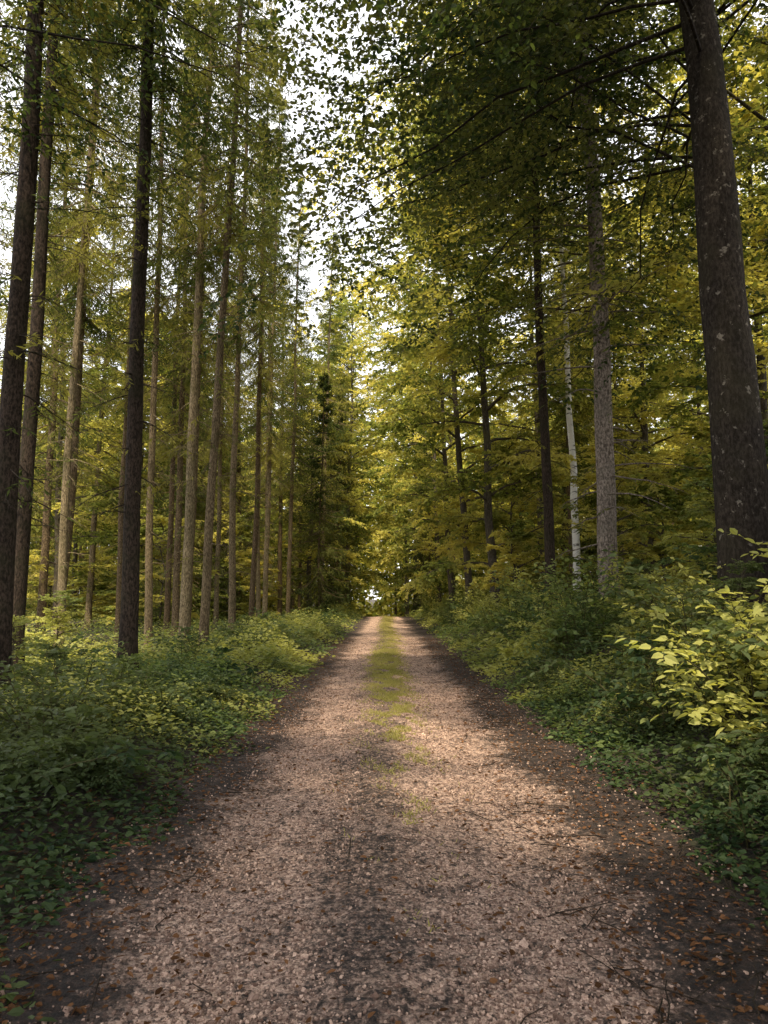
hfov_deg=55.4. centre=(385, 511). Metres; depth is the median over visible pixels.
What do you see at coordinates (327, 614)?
shrub
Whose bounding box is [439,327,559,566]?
beech tree
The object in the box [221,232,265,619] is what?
spruce tree
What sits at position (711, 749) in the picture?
shrub
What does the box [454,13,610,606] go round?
spruce tree
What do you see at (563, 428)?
spruce tree
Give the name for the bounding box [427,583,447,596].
beech tree
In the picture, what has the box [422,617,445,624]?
shrub
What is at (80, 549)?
spruce tree
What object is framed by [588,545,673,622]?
shrub
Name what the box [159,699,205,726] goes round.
shrub
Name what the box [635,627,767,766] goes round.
shrub
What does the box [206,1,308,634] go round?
spruce tree
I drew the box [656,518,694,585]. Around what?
beech tree
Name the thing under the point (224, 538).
spruce tree
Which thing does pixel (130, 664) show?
shrub
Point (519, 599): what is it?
shrub
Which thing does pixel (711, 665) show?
shrub
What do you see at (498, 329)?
beech tree
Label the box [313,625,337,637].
shrub
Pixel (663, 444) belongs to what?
spruce tree
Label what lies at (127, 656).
shrub
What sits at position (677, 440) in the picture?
beech tree
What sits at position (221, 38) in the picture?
beech tree
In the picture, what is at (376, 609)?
distant forest
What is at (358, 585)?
beech tree
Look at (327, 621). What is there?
shrub
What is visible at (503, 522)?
beech tree
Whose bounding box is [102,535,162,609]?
beech tree
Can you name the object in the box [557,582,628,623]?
shrub
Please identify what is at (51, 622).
beech sapling
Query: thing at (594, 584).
shrub
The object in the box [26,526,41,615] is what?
spruce tree
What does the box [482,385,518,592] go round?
spruce tree
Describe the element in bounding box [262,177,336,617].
spruce tree
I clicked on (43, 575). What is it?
spruce tree
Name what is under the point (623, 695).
shrub
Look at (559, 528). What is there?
beech tree
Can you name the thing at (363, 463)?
beech tree
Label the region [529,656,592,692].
shrub
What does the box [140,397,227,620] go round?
spruce tree
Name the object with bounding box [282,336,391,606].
beech tree
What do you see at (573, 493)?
birch tree
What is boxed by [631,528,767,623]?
shrub
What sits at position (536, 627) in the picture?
shrub
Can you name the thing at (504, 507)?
beech tree
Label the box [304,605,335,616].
shrub
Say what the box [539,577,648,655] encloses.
shrub
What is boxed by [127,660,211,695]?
shrub
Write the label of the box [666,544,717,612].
shrub
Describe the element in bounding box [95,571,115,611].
beech tree
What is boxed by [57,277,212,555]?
beech tree
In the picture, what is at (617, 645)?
shrub
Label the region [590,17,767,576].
beech tree
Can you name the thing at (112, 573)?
beech tree
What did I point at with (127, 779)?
shrub
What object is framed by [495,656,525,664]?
shrub
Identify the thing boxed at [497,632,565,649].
shrub
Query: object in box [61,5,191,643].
spruce tree
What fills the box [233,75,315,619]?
spruce tree
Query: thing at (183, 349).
spruce tree
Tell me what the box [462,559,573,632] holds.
shrub
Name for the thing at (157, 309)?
spruce tree
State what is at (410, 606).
spruce tree
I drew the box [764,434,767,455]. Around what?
beech sapling
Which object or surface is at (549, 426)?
beech tree
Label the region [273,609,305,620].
shrub
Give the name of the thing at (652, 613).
shrub
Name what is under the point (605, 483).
spruce tree
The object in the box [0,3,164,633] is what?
spruce tree
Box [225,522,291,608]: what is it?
beech tree
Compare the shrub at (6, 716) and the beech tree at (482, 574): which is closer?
the shrub at (6, 716)
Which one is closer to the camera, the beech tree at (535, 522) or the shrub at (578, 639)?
the shrub at (578, 639)
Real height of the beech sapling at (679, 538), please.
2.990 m
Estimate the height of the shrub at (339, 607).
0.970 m
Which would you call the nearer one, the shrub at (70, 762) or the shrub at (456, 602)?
the shrub at (70, 762)
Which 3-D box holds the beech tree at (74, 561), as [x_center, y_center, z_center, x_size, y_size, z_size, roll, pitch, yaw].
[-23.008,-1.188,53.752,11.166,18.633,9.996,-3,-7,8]
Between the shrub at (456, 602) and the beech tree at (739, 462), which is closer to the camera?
the beech tree at (739, 462)
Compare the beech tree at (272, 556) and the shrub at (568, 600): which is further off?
the beech tree at (272, 556)
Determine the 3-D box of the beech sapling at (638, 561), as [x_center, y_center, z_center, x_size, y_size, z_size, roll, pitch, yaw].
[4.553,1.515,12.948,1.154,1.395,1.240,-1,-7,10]
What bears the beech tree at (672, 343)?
on the ground at (500, 688)
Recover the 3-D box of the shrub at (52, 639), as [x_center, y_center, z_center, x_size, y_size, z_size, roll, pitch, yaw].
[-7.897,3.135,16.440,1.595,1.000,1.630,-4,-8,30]
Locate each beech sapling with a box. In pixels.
[12,615,49,683]
[22,640,84,692]
[25,589,98,670]
[609,558,680,628]
[614,568,684,648]
[653,464,716,599]
[654,491,716,618]
[661,464,767,604]
[692,558,767,653]
[762,419,767,461]
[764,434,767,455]
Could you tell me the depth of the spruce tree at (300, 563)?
56.04 m
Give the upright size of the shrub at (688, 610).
1.899 m
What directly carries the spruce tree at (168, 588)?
on the ground at (500, 688)
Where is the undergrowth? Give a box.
[0,575,767,1023]
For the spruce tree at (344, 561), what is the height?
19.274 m
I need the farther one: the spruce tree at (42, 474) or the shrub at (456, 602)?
the spruce tree at (42, 474)
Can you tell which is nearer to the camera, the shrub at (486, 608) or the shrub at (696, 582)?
the shrub at (696, 582)
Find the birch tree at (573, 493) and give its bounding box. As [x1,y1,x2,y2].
[502,56,625,604]
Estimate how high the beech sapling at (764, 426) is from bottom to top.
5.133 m
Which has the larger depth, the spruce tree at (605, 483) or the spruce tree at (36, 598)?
the spruce tree at (36, 598)
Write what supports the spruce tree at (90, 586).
on the ground at (500, 688)
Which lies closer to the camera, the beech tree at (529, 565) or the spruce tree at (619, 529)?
the spruce tree at (619, 529)
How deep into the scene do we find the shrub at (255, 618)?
25.22 m
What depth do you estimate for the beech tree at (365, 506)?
90.46 m
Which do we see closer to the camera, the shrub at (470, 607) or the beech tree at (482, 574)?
the shrub at (470, 607)
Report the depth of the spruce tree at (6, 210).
19.04 m
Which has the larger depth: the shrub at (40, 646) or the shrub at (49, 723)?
the shrub at (40, 646)
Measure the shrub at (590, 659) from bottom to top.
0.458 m
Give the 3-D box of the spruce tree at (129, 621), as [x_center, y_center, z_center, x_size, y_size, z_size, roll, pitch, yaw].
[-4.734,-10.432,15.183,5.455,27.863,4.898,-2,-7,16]
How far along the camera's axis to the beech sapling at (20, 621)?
12.97 m
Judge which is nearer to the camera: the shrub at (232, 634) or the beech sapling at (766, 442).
the beech sapling at (766, 442)
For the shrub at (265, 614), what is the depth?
27.67 m
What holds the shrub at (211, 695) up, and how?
on the ground at (500, 688)
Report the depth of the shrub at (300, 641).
19.46 m
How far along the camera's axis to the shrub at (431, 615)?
40.64 m
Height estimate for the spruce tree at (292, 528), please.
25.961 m
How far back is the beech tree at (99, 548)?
56.30 m
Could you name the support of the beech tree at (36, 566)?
on the ground at (500, 688)
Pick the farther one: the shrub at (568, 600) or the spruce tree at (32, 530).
the spruce tree at (32, 530)
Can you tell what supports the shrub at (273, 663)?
on the ground at (500, 688)
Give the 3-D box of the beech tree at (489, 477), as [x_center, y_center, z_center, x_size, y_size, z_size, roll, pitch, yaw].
[3.564,-6.624,29.082,9.721,22.046,10.859,-4,-7,13]
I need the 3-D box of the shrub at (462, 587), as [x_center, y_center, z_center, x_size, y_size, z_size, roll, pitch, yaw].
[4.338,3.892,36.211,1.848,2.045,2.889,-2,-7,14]
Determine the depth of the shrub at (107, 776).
5.21 m
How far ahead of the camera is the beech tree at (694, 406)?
44.99 m
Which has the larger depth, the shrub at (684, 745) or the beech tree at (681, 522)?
the beech tree at (681, 522)
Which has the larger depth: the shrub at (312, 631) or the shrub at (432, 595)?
the shrub at (432, 595)
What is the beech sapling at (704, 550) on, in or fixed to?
on the ground at (500, 688)
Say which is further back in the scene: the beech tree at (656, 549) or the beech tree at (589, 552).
the beech tree at (589, 552)
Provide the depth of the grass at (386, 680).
10.94 m
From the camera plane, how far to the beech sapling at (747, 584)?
7.38 m
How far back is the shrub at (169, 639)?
19.37 m
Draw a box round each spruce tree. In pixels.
[0,0,53,356]
[0,0,158,679]
[0,0,196,695]
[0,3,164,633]
[0,7,111,578]
[0,26,122,638]
[0,302,47,540]
[9,0,160,645]
[22,0,282,671]
[22,283,102,620]
[26,398,78,616]
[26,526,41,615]
[29,531,83,611]
[30,338,85,609]
[30,354,70,596]
[42,162,151,627]
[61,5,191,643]
[69,339,101,603]
[80,468,141,618]
[86,0,234,652]
[117,0,292,657]
[123,47,225,636]
[139,290,250,624]
[139,345,228,626]
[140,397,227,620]
[141,8,249,638]
[146,2,252,634]
[153,0,317,643]
[158,344,247,618]
[164,280,264,622]
[183,0,307,637]
[185,110,258,630]
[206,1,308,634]
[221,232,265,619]
[224,434,261,618]
[225,118,306,616]
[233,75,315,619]
[237,166,307,617]
[241,359,286,610]
[243,280,314,614]
[246,465,294,612]
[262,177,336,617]
[269,499,317,612]
[274,337,308,613]
[276,307,321,609]
[276,479,327,610]
[283,368,358,615]
[286,228,362,610]
[295,383,315,606]
[303,283,383,602]
[308,386,368,610]
[311,399,367,610]
[377,0,767,625]
[395,433,444,611]
[398,406,458,612]
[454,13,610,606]
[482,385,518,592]
[514,125,625,597]
[530,260,592,581]
[555,268,682,594]
[572,368,593,583]
[595,402,685,583]
[651,351,690,571]
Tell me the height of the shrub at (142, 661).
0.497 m
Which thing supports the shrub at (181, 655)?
on the ground at (500, 688)
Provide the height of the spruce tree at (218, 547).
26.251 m
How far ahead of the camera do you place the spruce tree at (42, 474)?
48.83 m
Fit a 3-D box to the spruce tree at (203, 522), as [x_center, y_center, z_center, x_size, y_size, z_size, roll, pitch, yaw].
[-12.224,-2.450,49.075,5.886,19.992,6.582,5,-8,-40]
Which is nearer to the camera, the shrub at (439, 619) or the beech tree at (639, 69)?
the beech tree at (639, 69)
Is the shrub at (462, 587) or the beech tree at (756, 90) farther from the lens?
the shrub at (462, 587)
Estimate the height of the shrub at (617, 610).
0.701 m
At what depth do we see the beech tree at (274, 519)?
75.12 m
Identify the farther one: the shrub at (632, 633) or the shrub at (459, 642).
the shrub at (459, 642)
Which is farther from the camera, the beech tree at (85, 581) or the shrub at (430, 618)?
the beech tree at (85, 581)
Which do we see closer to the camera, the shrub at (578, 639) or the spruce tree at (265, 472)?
the shrub at (578, 639)
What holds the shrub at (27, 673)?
on the ground at (500, 688)
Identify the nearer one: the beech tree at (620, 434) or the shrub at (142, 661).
the shrub at (142, 661)
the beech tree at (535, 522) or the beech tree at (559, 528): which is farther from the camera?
the beech tree at (535, 522)
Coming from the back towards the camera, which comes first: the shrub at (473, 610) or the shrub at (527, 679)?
the shrub at (473, 610)
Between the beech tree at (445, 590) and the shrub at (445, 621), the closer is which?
the shrub at (445, 621)
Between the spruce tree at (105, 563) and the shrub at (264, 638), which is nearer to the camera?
the shrub at (264, 638)
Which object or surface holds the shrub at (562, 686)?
on the ground at (500, 688)
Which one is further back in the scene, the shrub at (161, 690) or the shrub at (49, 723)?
the shrub at (161, 690)
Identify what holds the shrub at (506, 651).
on the ground at (500, 688)
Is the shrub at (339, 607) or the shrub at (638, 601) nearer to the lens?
the shrub at (638, 601)
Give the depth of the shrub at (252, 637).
15.67 m
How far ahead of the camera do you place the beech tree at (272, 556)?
57.58 m
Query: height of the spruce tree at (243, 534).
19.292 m
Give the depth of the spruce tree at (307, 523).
67.54 m
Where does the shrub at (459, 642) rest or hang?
on the ground at (500, 688)
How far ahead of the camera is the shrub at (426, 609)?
43.29 m
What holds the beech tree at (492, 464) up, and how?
on the ground at (500, 688)
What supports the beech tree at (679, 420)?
on the ground at (500, 688)
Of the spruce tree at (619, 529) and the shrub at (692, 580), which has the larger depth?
the spruce tree at (619, 529)
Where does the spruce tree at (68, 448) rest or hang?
on the ground at (500, 688)
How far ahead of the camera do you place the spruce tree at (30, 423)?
15.15 m
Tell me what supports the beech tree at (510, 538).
on the ground at (500, 688)
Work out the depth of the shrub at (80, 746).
5.33 m
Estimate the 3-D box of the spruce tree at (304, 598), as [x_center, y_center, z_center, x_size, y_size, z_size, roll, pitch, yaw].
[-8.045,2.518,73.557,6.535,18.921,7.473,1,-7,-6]
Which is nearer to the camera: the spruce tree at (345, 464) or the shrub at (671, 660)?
the shrub at (671, 660)
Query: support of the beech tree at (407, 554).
on the ground at (500, 688)
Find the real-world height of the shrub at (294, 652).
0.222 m
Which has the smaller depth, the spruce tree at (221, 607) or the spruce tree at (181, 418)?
the spruce tree at (181, 418)
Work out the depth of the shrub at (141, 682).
8.56 m
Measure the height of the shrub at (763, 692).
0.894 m
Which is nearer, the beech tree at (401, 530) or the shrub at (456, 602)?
the shrub at (456, 602)
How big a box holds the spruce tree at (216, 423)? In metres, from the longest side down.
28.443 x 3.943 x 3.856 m
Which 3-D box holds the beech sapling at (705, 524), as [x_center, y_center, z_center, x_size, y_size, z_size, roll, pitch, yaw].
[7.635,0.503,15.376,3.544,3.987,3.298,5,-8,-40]
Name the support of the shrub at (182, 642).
on the ground at (500, 688)
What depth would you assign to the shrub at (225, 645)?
15.84 m
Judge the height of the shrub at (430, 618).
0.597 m
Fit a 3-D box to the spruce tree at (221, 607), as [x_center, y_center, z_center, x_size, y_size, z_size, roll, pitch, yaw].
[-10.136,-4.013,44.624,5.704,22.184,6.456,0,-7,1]
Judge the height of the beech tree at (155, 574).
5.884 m
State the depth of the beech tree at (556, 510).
40.05 m
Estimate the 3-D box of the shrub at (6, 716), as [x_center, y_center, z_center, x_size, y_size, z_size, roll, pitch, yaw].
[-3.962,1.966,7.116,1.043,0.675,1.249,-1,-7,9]
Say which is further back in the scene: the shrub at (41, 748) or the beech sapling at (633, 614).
the beech sapling at (633, 614)
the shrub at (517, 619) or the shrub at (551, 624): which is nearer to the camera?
the shrub at (551, 624)
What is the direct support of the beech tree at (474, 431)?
on the ground at (500, 688)
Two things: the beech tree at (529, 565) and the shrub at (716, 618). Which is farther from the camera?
the beech tree at (529, 565)
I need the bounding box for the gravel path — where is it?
[0,616,767,1023]
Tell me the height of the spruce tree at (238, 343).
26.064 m
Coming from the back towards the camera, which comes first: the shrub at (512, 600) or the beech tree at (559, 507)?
the beech tree at (559, 507)
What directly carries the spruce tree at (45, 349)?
on the ground at (500, 688)
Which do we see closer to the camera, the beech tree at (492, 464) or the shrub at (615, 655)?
the shrub at (615, 655)
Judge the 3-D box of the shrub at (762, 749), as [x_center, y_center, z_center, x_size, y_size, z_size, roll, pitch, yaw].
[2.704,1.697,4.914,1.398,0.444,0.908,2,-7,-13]
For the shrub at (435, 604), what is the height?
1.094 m
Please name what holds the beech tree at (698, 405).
on the ground at (500, 688)
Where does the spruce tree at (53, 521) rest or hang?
on the ground at (500, 688)
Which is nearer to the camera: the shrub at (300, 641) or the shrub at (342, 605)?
the shrub at (300, 641)
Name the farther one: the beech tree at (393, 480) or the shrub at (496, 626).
the beech tree at (393, 480)
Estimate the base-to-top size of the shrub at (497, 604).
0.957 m
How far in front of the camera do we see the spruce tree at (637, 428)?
43.62 m
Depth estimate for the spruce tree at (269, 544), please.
72.41 m
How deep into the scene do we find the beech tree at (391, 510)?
40.77 m
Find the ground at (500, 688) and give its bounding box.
[0,594,767,920]
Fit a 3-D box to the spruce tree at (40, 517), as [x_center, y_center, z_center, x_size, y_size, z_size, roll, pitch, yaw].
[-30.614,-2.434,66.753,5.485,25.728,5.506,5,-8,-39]
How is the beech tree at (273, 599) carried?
on the ground at (500, 688)
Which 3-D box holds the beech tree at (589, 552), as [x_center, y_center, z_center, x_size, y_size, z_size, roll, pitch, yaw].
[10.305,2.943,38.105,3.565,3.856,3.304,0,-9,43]
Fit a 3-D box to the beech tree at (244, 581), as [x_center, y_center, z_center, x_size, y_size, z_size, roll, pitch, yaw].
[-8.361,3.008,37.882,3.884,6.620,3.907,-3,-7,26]
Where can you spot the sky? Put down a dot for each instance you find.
(315, 279)
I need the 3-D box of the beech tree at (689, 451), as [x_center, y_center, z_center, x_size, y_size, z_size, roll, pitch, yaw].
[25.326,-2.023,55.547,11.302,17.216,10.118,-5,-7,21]
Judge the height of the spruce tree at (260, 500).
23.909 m
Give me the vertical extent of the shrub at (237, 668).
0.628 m
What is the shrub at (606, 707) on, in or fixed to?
on the ground at (500, 688)
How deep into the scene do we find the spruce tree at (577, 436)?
30.64 m
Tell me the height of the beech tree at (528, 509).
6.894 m
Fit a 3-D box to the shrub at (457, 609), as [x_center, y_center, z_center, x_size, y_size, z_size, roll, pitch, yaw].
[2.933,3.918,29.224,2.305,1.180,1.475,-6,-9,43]
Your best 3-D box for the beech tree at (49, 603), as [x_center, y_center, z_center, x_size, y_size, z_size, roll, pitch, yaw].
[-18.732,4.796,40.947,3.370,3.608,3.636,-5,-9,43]
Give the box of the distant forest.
[26,392,706,616]
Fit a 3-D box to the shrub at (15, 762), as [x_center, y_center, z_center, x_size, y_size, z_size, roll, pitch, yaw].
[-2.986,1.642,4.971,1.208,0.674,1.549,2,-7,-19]
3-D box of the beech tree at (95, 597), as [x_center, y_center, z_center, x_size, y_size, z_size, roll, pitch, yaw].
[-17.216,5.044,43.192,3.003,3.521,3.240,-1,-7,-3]
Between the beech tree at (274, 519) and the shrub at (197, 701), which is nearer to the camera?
the shrub at (197, 701)
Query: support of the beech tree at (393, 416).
on the ground at (500, 688)
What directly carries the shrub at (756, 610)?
on the ground at (500, 688)
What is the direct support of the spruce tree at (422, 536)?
on the ground at (500, 688)
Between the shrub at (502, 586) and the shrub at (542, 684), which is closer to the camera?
the shrub at (542, 684)
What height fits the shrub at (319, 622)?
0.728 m
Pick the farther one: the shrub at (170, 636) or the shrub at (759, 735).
the shrub at (170, 636)
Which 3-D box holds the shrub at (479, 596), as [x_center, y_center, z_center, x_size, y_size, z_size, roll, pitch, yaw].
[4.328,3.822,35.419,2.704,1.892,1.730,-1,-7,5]
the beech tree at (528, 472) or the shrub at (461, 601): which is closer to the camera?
the shrub at (461, 601)
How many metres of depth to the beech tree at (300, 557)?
50.06 m
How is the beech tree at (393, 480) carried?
on the ground at (500, 688)
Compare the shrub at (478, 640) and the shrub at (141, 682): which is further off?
the shrub at (478, 640)
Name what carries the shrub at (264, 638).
on the ground at (500, 688)
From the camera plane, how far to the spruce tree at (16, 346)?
11.36 m
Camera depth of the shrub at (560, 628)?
12.42 m
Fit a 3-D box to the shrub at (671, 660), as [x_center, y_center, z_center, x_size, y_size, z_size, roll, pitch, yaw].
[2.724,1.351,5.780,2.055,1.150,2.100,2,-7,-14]
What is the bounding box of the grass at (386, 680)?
[323,615,518,933]
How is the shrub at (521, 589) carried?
on the ground at (500, 688)
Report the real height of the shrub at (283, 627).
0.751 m
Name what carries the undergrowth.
on the ground at (500, 688)
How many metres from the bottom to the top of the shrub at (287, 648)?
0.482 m
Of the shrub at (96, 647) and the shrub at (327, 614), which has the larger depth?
the shrub at (327, 614)
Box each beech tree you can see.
[0,0,408,271]
[0,197,169,629]
[26,567,84,620]
[27,523,46,598]
[28,370,154,618]
[38,323,250,624]
[53,294,172,588]
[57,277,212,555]
[68,568,115,619]
[70,418,143,614]
[81,390,213,587]
[94,507,223,634]
[95,567,116,615]
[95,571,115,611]
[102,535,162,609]
[187,0,767,638]
[192,507,268,619]
[194,0,767,372]
[204,374,291,585]
[213,499,272,609]
[222,548,284,620]
[225,448,286,603]
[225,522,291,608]
[243,349,366,611]
[260,526,296,612]
[268,0,767,441]
[274,283,412,607]
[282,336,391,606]
[293,300,400,600]
[294,371,385,603]
[298,378,385,603]
[338,104,566,600]
[351,302,470,609]
[354,73,616,605]
[357,201,531,610]
[358,272,508,606]
[359,337,468,606]
[364,343,524,591]
[364,363,462,615]
[423,159,660,602]
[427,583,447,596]
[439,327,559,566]
[454,428,584,600]
[460,403,519,578]
[462,532,522,595]
[472,519,556,607]
[473,480,533,589]
[473,491,564,594]
[494,415,595,575]
[495,279,666,598]
[496,331,613,573]
[496,492,537,589]
[515,558,533,592]
[521,419,596,578]
[527,301,682,527]
[527,512,537,565]
[533,519,568,587]
[537,440,681,599]
[544,194,710,574]
[553,170,716,581]
[555,532,597,592]
[585,0,767,403]
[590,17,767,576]
[610,132,767,544]
[616,465,708,594]
[623,267,713,579]
[635,315,756,585]
[640,331,710,583]
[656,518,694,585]
[658,396,716,574]
[664,170,767,490]
[670,469,713,579]
[676,409,716,579]
[684,30,767,412]
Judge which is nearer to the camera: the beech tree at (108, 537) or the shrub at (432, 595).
the beech tree at (108, 537)
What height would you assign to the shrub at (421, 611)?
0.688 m
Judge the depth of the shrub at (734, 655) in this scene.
5.97 m
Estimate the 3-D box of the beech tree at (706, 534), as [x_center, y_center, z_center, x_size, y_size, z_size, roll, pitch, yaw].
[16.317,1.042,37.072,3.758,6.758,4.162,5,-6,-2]
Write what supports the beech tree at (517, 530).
on the ground at (500, 688)
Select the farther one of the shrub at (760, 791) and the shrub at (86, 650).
the shrub at (86, 650)
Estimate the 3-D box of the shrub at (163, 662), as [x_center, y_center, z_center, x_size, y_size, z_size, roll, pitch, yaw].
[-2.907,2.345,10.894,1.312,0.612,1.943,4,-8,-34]
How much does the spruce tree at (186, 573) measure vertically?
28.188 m
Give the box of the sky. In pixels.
[0,0,767,598]
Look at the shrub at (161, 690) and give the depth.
7.80 m
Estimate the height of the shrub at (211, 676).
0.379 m
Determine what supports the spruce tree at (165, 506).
on the ground at (500, 688)
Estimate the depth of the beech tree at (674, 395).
34.95 m
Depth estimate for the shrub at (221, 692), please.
9.38 m
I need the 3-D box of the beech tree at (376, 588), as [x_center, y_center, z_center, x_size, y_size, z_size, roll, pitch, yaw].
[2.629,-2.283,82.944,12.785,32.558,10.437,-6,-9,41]
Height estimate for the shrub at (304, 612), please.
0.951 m
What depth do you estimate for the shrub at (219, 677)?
9.89 m
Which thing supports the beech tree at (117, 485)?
on the ground at (500, 688)
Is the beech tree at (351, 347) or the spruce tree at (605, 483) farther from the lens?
the beech tree at (351, 347)
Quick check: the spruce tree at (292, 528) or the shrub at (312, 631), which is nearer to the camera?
the shrub at (312, 631)
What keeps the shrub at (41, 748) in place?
on the ground at (500, 688)
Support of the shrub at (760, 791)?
on the ground at (500, 688)
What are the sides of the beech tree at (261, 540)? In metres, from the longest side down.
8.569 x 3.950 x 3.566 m
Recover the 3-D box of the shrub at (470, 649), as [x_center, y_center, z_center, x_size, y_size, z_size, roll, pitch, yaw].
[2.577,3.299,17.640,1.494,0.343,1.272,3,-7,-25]
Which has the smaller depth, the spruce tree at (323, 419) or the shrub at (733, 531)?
the shrub at (733, 531)
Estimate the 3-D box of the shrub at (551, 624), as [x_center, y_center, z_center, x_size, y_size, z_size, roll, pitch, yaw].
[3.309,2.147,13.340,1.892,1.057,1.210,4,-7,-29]
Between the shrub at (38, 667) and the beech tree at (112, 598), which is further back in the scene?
the beech tree at (112, 598)
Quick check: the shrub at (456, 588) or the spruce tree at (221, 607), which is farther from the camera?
the spruce tree at (221, 607)
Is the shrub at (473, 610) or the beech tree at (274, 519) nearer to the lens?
the shrub at (473, 610)
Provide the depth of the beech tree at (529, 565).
55.85 m
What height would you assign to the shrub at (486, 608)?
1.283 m
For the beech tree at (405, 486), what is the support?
on the ground at (500, 688)
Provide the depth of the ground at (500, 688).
5.46 m
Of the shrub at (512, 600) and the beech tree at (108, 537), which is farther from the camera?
the beech tree at (108, 537)
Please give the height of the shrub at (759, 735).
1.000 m
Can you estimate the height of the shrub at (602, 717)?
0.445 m
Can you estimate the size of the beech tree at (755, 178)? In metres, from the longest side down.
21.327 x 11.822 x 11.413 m
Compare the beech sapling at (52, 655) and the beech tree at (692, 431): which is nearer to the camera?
the beech sapling at (52, 655)
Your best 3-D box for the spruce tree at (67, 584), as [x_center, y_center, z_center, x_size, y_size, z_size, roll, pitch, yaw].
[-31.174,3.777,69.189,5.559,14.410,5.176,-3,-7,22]
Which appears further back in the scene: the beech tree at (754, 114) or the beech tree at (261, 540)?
the beech tree at (261, 540)
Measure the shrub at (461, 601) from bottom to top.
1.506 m
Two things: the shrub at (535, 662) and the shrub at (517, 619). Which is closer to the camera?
the shrub at (535, 662)
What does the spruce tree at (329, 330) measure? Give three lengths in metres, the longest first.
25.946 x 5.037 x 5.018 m
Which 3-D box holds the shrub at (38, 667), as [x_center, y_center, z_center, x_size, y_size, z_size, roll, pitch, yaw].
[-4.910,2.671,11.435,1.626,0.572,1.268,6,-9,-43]
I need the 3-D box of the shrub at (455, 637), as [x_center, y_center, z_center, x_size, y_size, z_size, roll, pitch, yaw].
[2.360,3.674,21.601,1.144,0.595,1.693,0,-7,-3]
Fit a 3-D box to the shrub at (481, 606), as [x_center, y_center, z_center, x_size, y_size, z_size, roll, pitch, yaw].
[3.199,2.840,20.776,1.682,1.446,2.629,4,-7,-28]
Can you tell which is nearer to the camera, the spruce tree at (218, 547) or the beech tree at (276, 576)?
the spruce tree at (218, 547)
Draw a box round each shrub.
[0,648,149,730]
[0,661,131,746]
[0,676,60,737]
[0,704,183,793]
[0,736,83,792]
[0,742,167,811]
[0,752,38,802]
[1,653,169,710]
[2,719,84,759]
[14,631,128,681]
[17,665,83,690]
[25,629,69,662]
[51,733,147,793]
[63,636,113,665]
[67,750,134,787]
[72,646,152,687]
[76,643,151,686]
[115,643,159,668]
[115,677,212,721]
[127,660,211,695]
[132,680,192,705]
[136,653,190,672]
[138,646,240,683]
[146,640,243,673]
[152,624,251,668]
[152,626,190,646]
[154,635,197,651]
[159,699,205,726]
[163,684,221,709]
[172,683,242,701]
[183,647,281,683]
[189,674,248,700]
[190,680,238,698]
[192,671,232,692]
[200,637,238,654]
[218,621,283,654]
[220,628,253,649]
[235,632,282,647]
[236,607,275,630]
[246,611,293,629]
[246,655,289,672]
[252,639,298,658]
[260,619,295,641]
[265,648,305,656]
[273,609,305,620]
[279,623,344,639]
[283,635,315,646]
[291,606,317,619]
[297,614,342,630]
[299,618,349,625]
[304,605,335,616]
[310,619,342,632]
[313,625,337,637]
[318,610,342,619]
[323,602,350,612]
[325,603,348,616]
[404,584,444,608]
[411,608,430,615]
[417,612,445,623]
[419,611,441,617]
[420,605,442,617]
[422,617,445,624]
[429,595,477,618]
[429,597,443,610]
[431,612,458,624]
[432,588,479,613]
[442,577,480,613]
[444,591,467,618]
[444,639,479,648]
[445,594,506,635]
[447,579,499,628]
[448,627,476,644]
[449,574,489,600]
[455,569,488,602]
[456,643,500,654]
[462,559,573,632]
[463,602,494,619]
[463,636,492,644]
[464,590,512,634]
[475,561,553,634]
[478,622,545,646]
[486,600,521,627]
[489,631,560,663]
[494,563,582,627]
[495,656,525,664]
[496,635,596,680]
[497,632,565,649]
[498,669,549,687]
[503,599,548,639]
[505,590,576,628]
[505,614,573,660]
[507,591,574,627]
[513,549,639,657]
[515,549,629,640]
[518,605,586,657]
[521,633,723,733]
[526,671,592,704]
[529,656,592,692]
[538,625,628,642]
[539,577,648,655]
[549,585,594,612]
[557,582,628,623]
[561,644,604,670]
[566,683,657,720]
[574,549,764,725]
[579,619,688,680]
[579,740,767,847]
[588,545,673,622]
[588,699,692,742]
[600,597,652,628]
[601,579,737,645]
[604,610,767,755]
[606,637,694,670]
[607,617,668,660]
[613,588,757,661]
[625,576,767,770]
[627,579,714,628]
[629,618,767,738]
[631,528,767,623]
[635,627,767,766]
[643,555,764,641]
[663,599,767,729]
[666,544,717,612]
[672,589,767,697]
[672,713,767,793]
[688,720,767,797]
[703,620,767,750]
[730,774,765,782]
[739,781,767,814]
[760,691,767,715]
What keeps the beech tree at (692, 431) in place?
on the ground at (500, 688)
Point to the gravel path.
(380, 970)
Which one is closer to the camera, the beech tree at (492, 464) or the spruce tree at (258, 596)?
the spruce tree at (258, 596)
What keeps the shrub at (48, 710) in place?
on the ground at (500, 688)
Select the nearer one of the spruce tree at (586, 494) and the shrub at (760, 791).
the shrub at (760, 791)
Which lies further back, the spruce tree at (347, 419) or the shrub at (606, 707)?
the spruce tree at (347, 419)
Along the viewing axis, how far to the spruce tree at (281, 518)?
46.57 m
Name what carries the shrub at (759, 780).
on the ground at (500, 688)
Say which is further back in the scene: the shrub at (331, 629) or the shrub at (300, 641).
the shrub at (331, 629)
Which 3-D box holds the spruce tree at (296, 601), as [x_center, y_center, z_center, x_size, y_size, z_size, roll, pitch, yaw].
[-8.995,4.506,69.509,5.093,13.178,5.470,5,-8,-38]
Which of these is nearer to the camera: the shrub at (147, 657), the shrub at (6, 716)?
the shrub at (6, 716)
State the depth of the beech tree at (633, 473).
20.64 m

